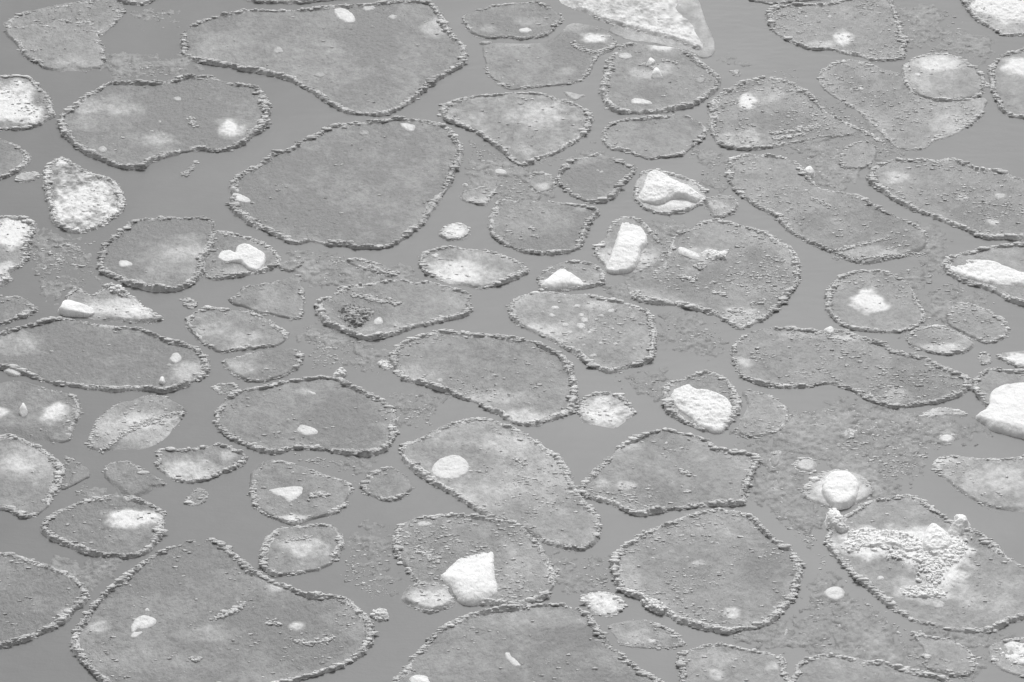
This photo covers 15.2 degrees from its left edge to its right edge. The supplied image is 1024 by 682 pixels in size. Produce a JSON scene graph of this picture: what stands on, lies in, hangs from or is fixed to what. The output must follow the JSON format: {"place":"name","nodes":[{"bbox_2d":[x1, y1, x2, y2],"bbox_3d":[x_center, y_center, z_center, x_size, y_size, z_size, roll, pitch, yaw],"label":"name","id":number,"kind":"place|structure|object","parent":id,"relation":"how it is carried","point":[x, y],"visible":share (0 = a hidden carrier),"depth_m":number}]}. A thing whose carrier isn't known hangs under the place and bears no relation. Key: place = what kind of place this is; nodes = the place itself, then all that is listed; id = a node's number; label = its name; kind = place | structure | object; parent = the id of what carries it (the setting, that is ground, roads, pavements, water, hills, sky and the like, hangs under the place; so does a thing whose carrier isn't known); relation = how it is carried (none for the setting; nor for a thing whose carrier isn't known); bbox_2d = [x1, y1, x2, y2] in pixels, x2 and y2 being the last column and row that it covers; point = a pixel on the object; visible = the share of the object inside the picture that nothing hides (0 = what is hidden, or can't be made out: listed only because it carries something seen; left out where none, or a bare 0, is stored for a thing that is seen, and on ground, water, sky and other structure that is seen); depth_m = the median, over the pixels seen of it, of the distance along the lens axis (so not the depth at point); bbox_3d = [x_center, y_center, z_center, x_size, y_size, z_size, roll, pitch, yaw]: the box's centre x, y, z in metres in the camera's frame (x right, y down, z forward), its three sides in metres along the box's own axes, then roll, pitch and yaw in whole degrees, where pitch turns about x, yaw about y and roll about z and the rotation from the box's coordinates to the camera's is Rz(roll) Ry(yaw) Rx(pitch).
{"place":"outdoors","nodes":[
{"label":"outdoors","id":0,"kind":"place"},
{"bbox_2d":[0,0,1023,681],"bbox_3d":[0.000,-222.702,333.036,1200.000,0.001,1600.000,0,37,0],"label":"water","id":1,"kind":"structure","parent":0,"point":[740,30],"depth_m":37.74},
{"bbox_2d":[0,140,31,179],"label":"ice floe","id":2,"kind":"object","parent":1,"relation":"on","point":[14,158],"visible":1,"depth_m":39.99},
{"bbox_2d":[0,215,36,287],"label":"ice floe","id":3,"kind":"object","parent":1,"relation":"on","point":[17,234],"visible":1,"depth_m":38.77},
{"bbox_2d":[0,295,37,325],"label":"ice floe","id":4,"kind":"object","parent":1,"relation":"on","point":[14,308],"visible":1,"depth_m":37.89},
{"bbox_2d":[0,74,55,130],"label":"ice floe","id":5,"kind":"object","parent":1,"relation":"on","point":[26,102],"visible":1,"depth_m":40.82},
{"bbox_2d":[14,171,42,182],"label":"ice floe","id":6,"kind":"object","parent":1,"relation":"on","point":[27,177],"visible":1,"depth_m":39.73},
{"bbox_2d":[0,433,64,518],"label":"ice floe","id":7,"kind":"object","parent":1,"relation":"on","point":[31,475],"visible":1,"depth_m":35.80},
{"bbox_2d":[0,381,83,443],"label":"ice floe","id":8,"kind":"object","parent":1,"relation":"on","point":[52,417],"visible":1,"depth_m":36.57},
{"bbox_2d":[0,552,89,648],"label":"ice floe","id":9,"kind":"object","parent":1,"relation":"on","point":[37,599],"visible":1,"depth_m":34.40},
{"bbox_2d":[3,19,106,71],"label":"ice floe","id":10,"kind":"object","parent":1,"relation":"on","point":[61,45],"visible":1,"depth_m":41.73},
{"bbox_2d":[4,0,125,35],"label":"ice floe","id":11,"kind":"object","parent":1,"relation":"on","point":[104,16],"visible":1,"depth_m":42.26},
{"bbox_2d":[48,243,88,266],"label":"ice floe","id":12,"kind":"object","parent":1,"relation":"on","point":[75,263],"visible":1,"depth_m":38.61},
{"bbox_2d":[61,456,90,489],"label":"ice floe","id":13,"kind":"object","parent":1,"relation":"on","point":[76,472],"visible":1,"depth_m":35.84},
{"bbox_2d":[42,157,125,233],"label":"ice floe","id":14,"kind":"object","parent":1,"relation":"on","point":[80,200],"visible":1,"depth_m":39.43},
{"bbox_2d":[40,495,168,558],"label":"ice floe","id":15,"kind":"object","parent":1,"relation":"on","point":[124,527],"visible":1,"depth_m":35.21},
{"bbox_2d":[0,316,209,393],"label":"ice floe","id":16,"kind":"object","parent":1,"relation":"on","point":[61,351],"visible":1,"depth_m":37.27},
{"bbox_2d":[65,284,163,324],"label":"ice floe","id":17,"kind":"object","parent":1,"relation":"on","point":[105,304],"visible":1,"depth_m":37.90},
{"bbox_2d":[58,300,94,316],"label":"ice block","id":18,"kind":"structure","parent":17,"relation":"on","point":[69,308],"depth_m":37.83},
{"bbox_2d":[102,461,167,496],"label":"ice floe","id":19,"kind":"object","parent":1,"relation":"on","point":[125,478],"visible":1,"depth_m":35.76},
{"bbox_2d":[84,394,187,453],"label":"ice floe","id":20,"kind":"object","parent":1,"relation":"on","point":[144,421],"visible":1,"depth_m":36.42},
{"bbox_2d":[96,215,217,292],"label":"ice floe","id":21,"kind":"object","parent":1,"relation":"on","point":[165,254],"visible":1,"depth_m":38.63},
{"bbox_2d":[56,73,271,170],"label":"ice floe","id":22,"kind":"object","parent":1,"relation":"on","point":[139,124],"visible":1,"depth_m":40.58},
{"bbox_2d":[184,488,208,505],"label":"ice floe","id":23,"kind":"object","parent":1,"relation":"on","point":[197,496],"visible":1,"depth_m":35.57},
{"bbox_2d":[153,442,248,482],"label":"ice floe","id":24,"kind":"object","parent":1,"relation":"on","point":[201,463],"visible":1,"depth_m":35.98},
{"bbox_2d":[69,538,378,681],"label":"ice floe","id":25,"kind":"object","parent":1,"relation":"on","point":[211,610],"visible":1,"depth_m":34.11},
{"bbox_2d":[210,382,240,394],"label":"ice floe","id":26,"kind":"object","parent":1,"relation":"on","point":[226,388],"visible":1,"depth_m":36.89},
{"bbox_2d":[184,305,288,353],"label":"ice floe","id":27,"kind":"object","parent":1,"relation":"on","point":[221,330],"visible":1,"depth_m":37.62},
{"bbox_2d":[204,230,280,280],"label":"ice floe","id":28,"kind":"object","parent":1,"relation":"on","point":[217,268],"visible":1,"depth_m":38.58},
{"bbox_2d":[218,243,265,271],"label":"ice block","id":29,"kind":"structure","parent":28,"relation":"on","point":[249,257],"depth_m":38.57},
{"bbox_2d":[221,348,304,382],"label":"ice floe","id":30,"kind":"object","parent":1,"relation":"on","point":[264,366],"visible":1,"depth_m":37.17},
{"bbox_2d":[228,274,305,320],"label":"ice floe","id":31,"kind":"object","parent":1,"relation":"on","point":[284,298],"visible":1,"depth_m":38.03},
{"bbox_2d":[248,0,330,3],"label":"ice floe","id":32,"kind":"object","parent":1,"relation":"on","point":[284,1],"visible":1,"depth_m":42.45},
{"bbox_2d":[276,260,304,272],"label":"ice floe","id":33,"kind":"object","parent":1,"relation":"on","point":[288,266],"visible":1,"depth_m":38.47},
{"bbox_2d":[247,460,354,524],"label":"ice floe","id":34,"kind":"object","parent":1,"relation":"on","point":[290,493],"visible":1,"depth_m":35.60},
{"bbox_2d":[258,523,344,577],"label":"ice floe","id":35,"kind":"object","parent":1,"relation":"on","point":[288,551],"visible":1,"depth_m":34.95},
{"bbox_2d":[212,375,399,456],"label":"ice floe","id":36,"kind":"object","parent":1,"relation":"on","point":[336,415],"visible":1,"depth_m":36.49},
{"bbox_2d":[179,0,468,115],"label":"ice floe","id":37,"kind":"object","parent":1,"relation":"on","point":[382,58],"visible":1,"depth_m":41.69},
{"bbox_2d":[225,116,463,248],"bbox_3d":[-1.717,-1.643,39.669,2.499,0.094,2.464,0,37,0],"label":"ice floe","id":38,"kind":"object","parent":1,"relation":"on","point":[377,184],"visible":1,"depth_m":39.63},
{"bbox_2d":[346,257,399,277],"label":"ice floe","id":39,"kind":"object","parent":1,"relation":"on","point":[371,266],"visible":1,"depth_m":38.45},
{"bbox_2d":[358,466,412,501],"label":"ice floe","id":40,"kind":"object","parent":1,"relation":"on","point":[387,484],"visible":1,"depth_m":35.69},
{"bbox_2d":[313,279,473,340],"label":"ice floe","id":41,"kind":"object","parent":1,"relation":"on","point":[398,307],"visible":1,"depth_m":37.94},
{"bbox_2d":[337,303,373,327],"bbox_3d":[-1.563,-0.252,37.807,0.425,0.092,0.426,29,46,33],"label":"dirty ice boulder","id":42,"kind":"object","parent":41,"relation":"on","point":[354,314],"visible":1,"depth_m":37.79},
{"bbox_2d":[401,582,454,613],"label":"ice floe","id":43,"kind":"object","parent":1,"relation":"on","point":[430,598],"visible":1,"depth_m":34.40},
{"bbox_2d":[439,222,470,240],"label":"ice floe","id":44,"kind":"object","parent":1,"relation":"on","point":[455,231],"visible":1,"depth_m":38.94},
{"bbox_2d":[418,245,529,289],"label":"ice floe","id":45,"kind":"object","parent":1,"relation":"on","point":[473,268],"visible":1,"depth_m":38.45},
{"bbox_2d":[392,512,559,606],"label":"ice floe","id":46,"kind":"object","parent":1,"relation":"on","point":[430,549],"visible":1,"depth_m":34.92},
{"bbox_2d":[440,551,497,605],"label":"ice block","id":47,"kind":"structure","parent":46,"relation":"on","point":[469,580],"depth_m":34.56},
{"bbox_2d":[460,182,497,205],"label":"ice floe","id":48,"kind":"object","parent":1,"relation":"on","point":[482,195],"visible":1,"depth_m":39.48},
{"bbox_2d":[387,329,578,426],"bbox_3d":[-0.180,0.275,37.114,2.117,0.106,1.310,21,42,25],"label":"ice floe","id":49,"kind":"object","parent":1,"relation":"on","point":[513,379],"visible":1,"depth_m":37.08},
{"bbox_2d":[398,417,602,551],"bbox_3d":[0.053,1.308,35.759,2.411,0.088,1.269,30,46,33],"label":"ice floe","id":50,"kind":"object","parent":1,"relation":"on","point":[489,467],"visible":1,"depth_m":35.78},
{"bbox_2d":[462,1,563,39],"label":"ice floe","id":51,"kind":"object","parent":1,"relation":"on","point":[526,20],"visible":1,"depth_m":42.13},
{"bbox_2d":[29,10,997,681],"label":"slush crumbs","id":52,"kind":"object","parent":1,"relation":"on","point":[873,436],"visible":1,"depth_m":36.52},
{"bbox_2d":[437,92,594,165],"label":"ice floe","id":53,"kind":"object","parent":1,"relation":"on","point":[524,128],"visible":1,"depth_m":40.55},
{"bbox_2d":[28,4,1015,681],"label":"thin slush","id":54,"kind":"object","parent":1,"relation":"on","point":[870,634],"visible":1,"depth_m":36.48},
{"bbox_2d":[392,603,664,681],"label":"ice floe","id":55,"kind":"object","parent":1,"relation":"on","point":[545,642],"visible":1,"depth_m":33.84},
{"bbox_2d":[528,172,556,192],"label":"ice floe","id":56,"kind":"object","parent":1,"relation":"on","point":[537,181],"visible":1,"depth_m":39.65},
{"bbox_2d":[487,199,599,255],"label":"ice floe","id":57,"kind":"object","parent":1,"relation":"on","point":[541,228],"visible":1,"depth_m":39.03},
{"bbox_2d":[482,23,618,89],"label":"ice floe","id":58,"kind":"object","parent":1,"relation":"on","point":[570,53],"visible":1,"depth_m":41.54},
{"bbox_2d":[536,260,605,291],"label":"ice floe","id":59,"kind":"object","parent":1,"relation":"on","point":[589,274],"visible":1,"depth_m":38.38},
{"bbox_2d":[539,268,583,290],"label":"ice block","id":60,"kind":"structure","parent":59,"relation":"on","point":[560,278],"depth_m":38.20},
{"bbox_2d":[505,291,657,373],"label":"ice floe","id":61,"kind":"object","parent":1,"relation":"on","point":[606,335],"visible":1,"depth_m":37.66},
{"bbox_2d":[555,152,637,204],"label":"ice floe","id":62,"kind":"object","parent":1,"relation":"on","point":[596,177],"visible":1,"depth_m":39.72},
{"bbox_2d":[580,591,627,616],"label":"ice floe","id":63,"kind":"object","parent":1,"relation":"on","point":[606,604],"visible":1,"depth_m":34.36},
{"bbox_2d":[577,391,636,427],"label":"ice floe","id":64,"kind":"object","parent":1,"relation":"on","point":[607,409],"visible":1,"depth_m":36.61},
{"bbox_2d":[592,216,664,273],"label":"ice floe","id":65,"kind":"object","parent":1,"relation":"on","point":[652,252],"visible":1,"depth_m":38.74},
{"bbox_2d":[605,222,647,273],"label":"ice block","id":66,"kind":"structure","parent":65,"relation":"on","point":[631,242],"depth_m":38.63},
{"bbox_2d":[559,0,702,49],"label":"ice floe","id":67,"kind":"object","parent":1,"relation":"on","point":[663,19],"visible":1,"depth_m":42.19},
{"bbox_2d":[607,619,686,649],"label":"ice floe","id":68,"kind":"object","parent":1,"relation":"on","point":[644,634],"visible":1,"depth_m":34.03},
{"bbox_2d":[601,114,708,159],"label":"ice floe","id":69,"kind":"object","parent":1,"relation":"on","point":[651,137],"visible":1,"depth_m":40.34},
{"bbox_2d":[598,42,720,114],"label":"ice floe","id":70,"kind":"object","parent":1,"relation":"on","point":[629,85],"visible":1,"depth_m":41.17},
{"bbox_2d":[608,0,714,58],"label":"ice floe","id":71,"kind":"object","parent":1,"relation":"on","point":[691,11],"visible":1,"depth_m":41.93},
{"bbox_2d":[576,427,762,516],"bbox_3d":[1.523,1.276,35.794,1.565,0.096,1.429,18,41,23],"label":"ice floe","id":72,"kind":"object","parent":1,"relation":"on","point":[657,471],"visible":1,"depth_m":35.80},
{"bbox_2d":[633,168,708,214],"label":"ice floe","id":73,"kind":"object","parent":1,"relation":"on","point":[677,206],"visible":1,"depth_m":39.39},
{"bbox_2d":[638,170,701,204],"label":"ice block","id":74,"kind":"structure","parent":73,"relation":"on","point":[659,187],"depth_m":39.44},
{"bbox_2d":[660,370,742,432],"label":"ice floe","id":75,"kind":"object","parent":1,"relation":"on","point":[713,382],"visible":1,"depth_m":36.84},
{"bbox_2d":[670,384,731,433],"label":"ice block","id":76,"kind":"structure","parent":75,"relation":"on","point":[709,410],"depth_m":36.62},
{"bbox_2d":[609,507,805,634],"bbox_3d":[1.803,2.112,34.683,1.734,0.097,1.763,-21,42,-25],"label":"ice floe","id":77,"kind":"object","parent":1,"relation":"on","point":[719,570],"visible":1,"depth_m":34.71},
{"bbox_2d":[640,598,666,614],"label":"ice block","id":78,"kind":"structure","parent":77,"relation":"on","point":[653,606],"depth_m":34.30},
{"bbox_2d":[624,218,801,329],"bbox_3d":[2.087,-0.686,38.401,1.660,0.092,1.798,20,42,25],"label":"ice floe","id":79,"kind":"object","parent":1,"relation":"on","point":[753,278],"visible":1,"depth_m":38.33},
{"bbox_2d":[701,249,728,260],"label":"ice block","id":80,"kind":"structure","parent":79,"relation":"on","point":[711,254],"depth_m":38.60},
{"bbox_2d":[703,195,738,217],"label":"ice floe","id":81,"kind":"object","parent":1,"relation":"on","point":[719,206],"visible":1,"depth_m":39.31},
{"bbox_2d":[675,642,789,681],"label":"ice floe","id":82,"kind":"object","parent":1,"relation":"on","point":[719,662],"visible":1,"depth_m":33.70},
{"bbox_2d":[734,389,791,438],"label":"ice floe","id":83,"kind":"object","parent":1,"relation":"on","point":[770,410],"visible":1,"depth_m":36.53},
{"bbox_2d":[706,76,860,150],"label":"ice floe","id":84,"kind":"object","parent":1,"relation":"on","point":[759,113],"visible":1,"depth_m":40.61},
{"bbox_2d":[791,457,816,473],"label":"ice floe","id":85,"kind":"object","parent":1,"relation":"on","point":[806,464],"visible":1,"depth_m":35.93},
{"bbox_2d":[724,153,930,264],"bbox_3d":[3.127,-1.338,39.267,2.608,0.091,1.114,30,46,34],"label":"ice floe","id":86,"kind":"object","parent":1,"relation":"on","point":[790,196],"visible":1,"depth_m":39.19},
{"bbox_2d":[824,586,844,602],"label":"ice floe","id":87,"kind":"object","parent":1,"relation":"on","point":[834,594],"visible":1,"depth_m":34.45},
{"bbox_2d":[800,469,872,509],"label":"ice floe","id":88,"kind":"object","parent":1,"relation":"on","point":[811,490],"visible":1,"depth_m":35.64},
{"bbox_2d":[821,471,858,509],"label":"ice block","id":89,"kind":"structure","parent":88,"relation":"on","point":[840,490],"depth_m":35.57},
{"bbox_2d":[765,0,909,61],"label":"ice floe","id":90,"kind":"object","parent":1,"relation":"on","point":[871,30],"visible":1,"depth_m":42.04},
{"bbox_2d":[730,326,972,408],"bbox_3d":[3.282,0.243,37.173,2.458,0.085,1.194,10,38,13],"label":"ice floe","id":91,"kind":"object","parent":1,"relation":"on","point":[881,373],"visible":1,"depth_m":37.14},
{"bbox_2d":[838,141,877,169],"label":"ice floe","id":92,"kind":"object","parent":1,"relation":"on","point":[860,155],"visible":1,"depth_m":40.04},
{"bbox_2d":[786,652,952,681],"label":"ice floe","id":93,"kind":"object","parent":1,"relation":"on","point":[830,667],"visible":1,"depth_m":33.63},
{"bbox_2d":[824,269,925,332],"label":"ice floe","id":94,"kind":"object","parent":1,"relation":"on","point":[878,301],"visible":1,"depth_m":37.97},
{"bbox_2d":[818,59,987,149],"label":"ice floe","id":95,"kind":"object","parent":1,"relation":"on","point":[893,109],"visible":1,"depth_m":40.80},
{"bbox_2d":[823,494,1023,633],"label":"ice floe","id":96,"kind":"object","parent":1,"relation":"on","point":[981,585],"visible":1,"depth_m":34.69},
{"bbox_2d":[824,508,849,532],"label":"ice block","id":97,"kind":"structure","parent":96,"relation":"on","point":[834,517],"depth_m":35.20},
{"bbox_2d":[845,529,922,550],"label":"ice block","id":98,"kind":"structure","parent":96,"relation":"on","point":[884,539],"depth_m":35.03},
{"bbox_2d":[847,528,971,584],"bbox_3d":[3.588,1.958,34.862,1.147,0.027,0.724,5,37,7],"label":"ice rubble","id":99,"kind":"object","parent":96,"relation":"on","point":[897,555],"visible":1,"depth_m":34.91},
{"bbox_2d":[922,523,951,550],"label":"ice block","id":100,"kind":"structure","parent":99,"relation":"on","point":[936,536],"depth_m":34.98},
{"bbox_2d":[900,584,945,598],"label":"ice block","id":101,"kind":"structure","parent":96,"relation":"on","point":[927,591],"depth_m":34.47},
{"bbox_2d":[922,544,966,573],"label":"ice block","id":102,"kind":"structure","parent":96,"relation":"on","point":[946,555],"depth_m":34.86},
{"bbox_2d":[947,514,969,537],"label":"ice block","id":103,"kind":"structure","parent":96,"relation":"on","point":[958,526],"depth_m":35.14},
{"bbox_2d":[905,324,973,355],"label":"ice floe","id":104,"kind":"object","parent":1,"relation":"on","point":[939,339],"visible":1,"depth_m":37.48},
{"bbox_2d":[919,407,967,418],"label":"ice floe","id":105,"kind":"object","parent":1,"relation":"on","point":[937,412],"visible":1,"depth_m":36.58},
{"bbox_2d":[911,631,977,678],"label":"ice floe","id":106,"kind":"object","parent":1,"relation":"on","point":[946,656],"visible":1,"depth_m":33.79},
{"bbox_2d":[866,157,1023,240],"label":"ice floe","id":107,"kind":"object","parent":1,"relation":"on","point":[983,202],"visible":1,"depth_m":39.49},
{"bbox_2d":[901,53,990,101],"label":"ice floe","id":108,"kind":"object","parent":1,"relation":"on","point":[940,77],"visible":1,"depth_m":41.21},
{"bbox_2d":[930,455,1023,512],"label":"ice floe","id":109,"kind":"object","parent":1,"relation":"on","point":[994,483],"visible":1,"depth_m":35.77},
{"bbox_2d":[945,302,1010,343],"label":"ice floe","id":110,"kind":"object","parent":1,"relation":"on","point":[976,322],"visible":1,"depth_m":37.71},
{"bbox_2d":[942,242,1023,305],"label":"ice floe","id":111,"kind":"object","parent":1,"relation":"on","point":[1010,255],"visible":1,"depth_m":38.53},
{"bbox_2d":[949,259,1023,286],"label":"ice block","id":112,"kind":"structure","parent":111,"relation":"on","point":[989,272],"depth_m":38.34},
{"bbox_2d":[961,0,1023,36],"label":"ice floe","id":113,"kind":"object","parent":1,"relation":"on","point":[1004,17],"visible":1,"depth_m":42.24},
{"bbox_2d":[972,367,1023,405],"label":"ice floe","id":114,"kind":"object","parent":1,"relation":"on","point":[987,382],"visible":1,"depth_m":36.97},
{"bbox_2d":[975,382,1023,438],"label":"ice block","id":115,"kind":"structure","parent":114,"relation":"on","point":[1002,412],"depth_m":36.51},
{"bbox_2d":[987,47,1023,117],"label":"ice floe","id":116,"kind":"object","parent":1,"relation":"on","point":[1005,73],"visible":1,"depth_m":41.16},
{"bbox_2d":[988,637,1023,677],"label":"ice floe","id":117,"kind":"object","parent":1,"relation":"on","point":[1000,662],"visible":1,"depth_m":33.78},
{"bbox_2d":[999,642,1023,665],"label":"ice block","id":118,"kind":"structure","parent":117,"relation":"on","point":[1016,656],"depth_m":33.83},
{"bbox_2d":[996,351,1023,367],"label":"ice floe","id":119,"kind":"object","parent":1,"relation":"on","point":[1015,358],"visible":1,"depth_m":37.25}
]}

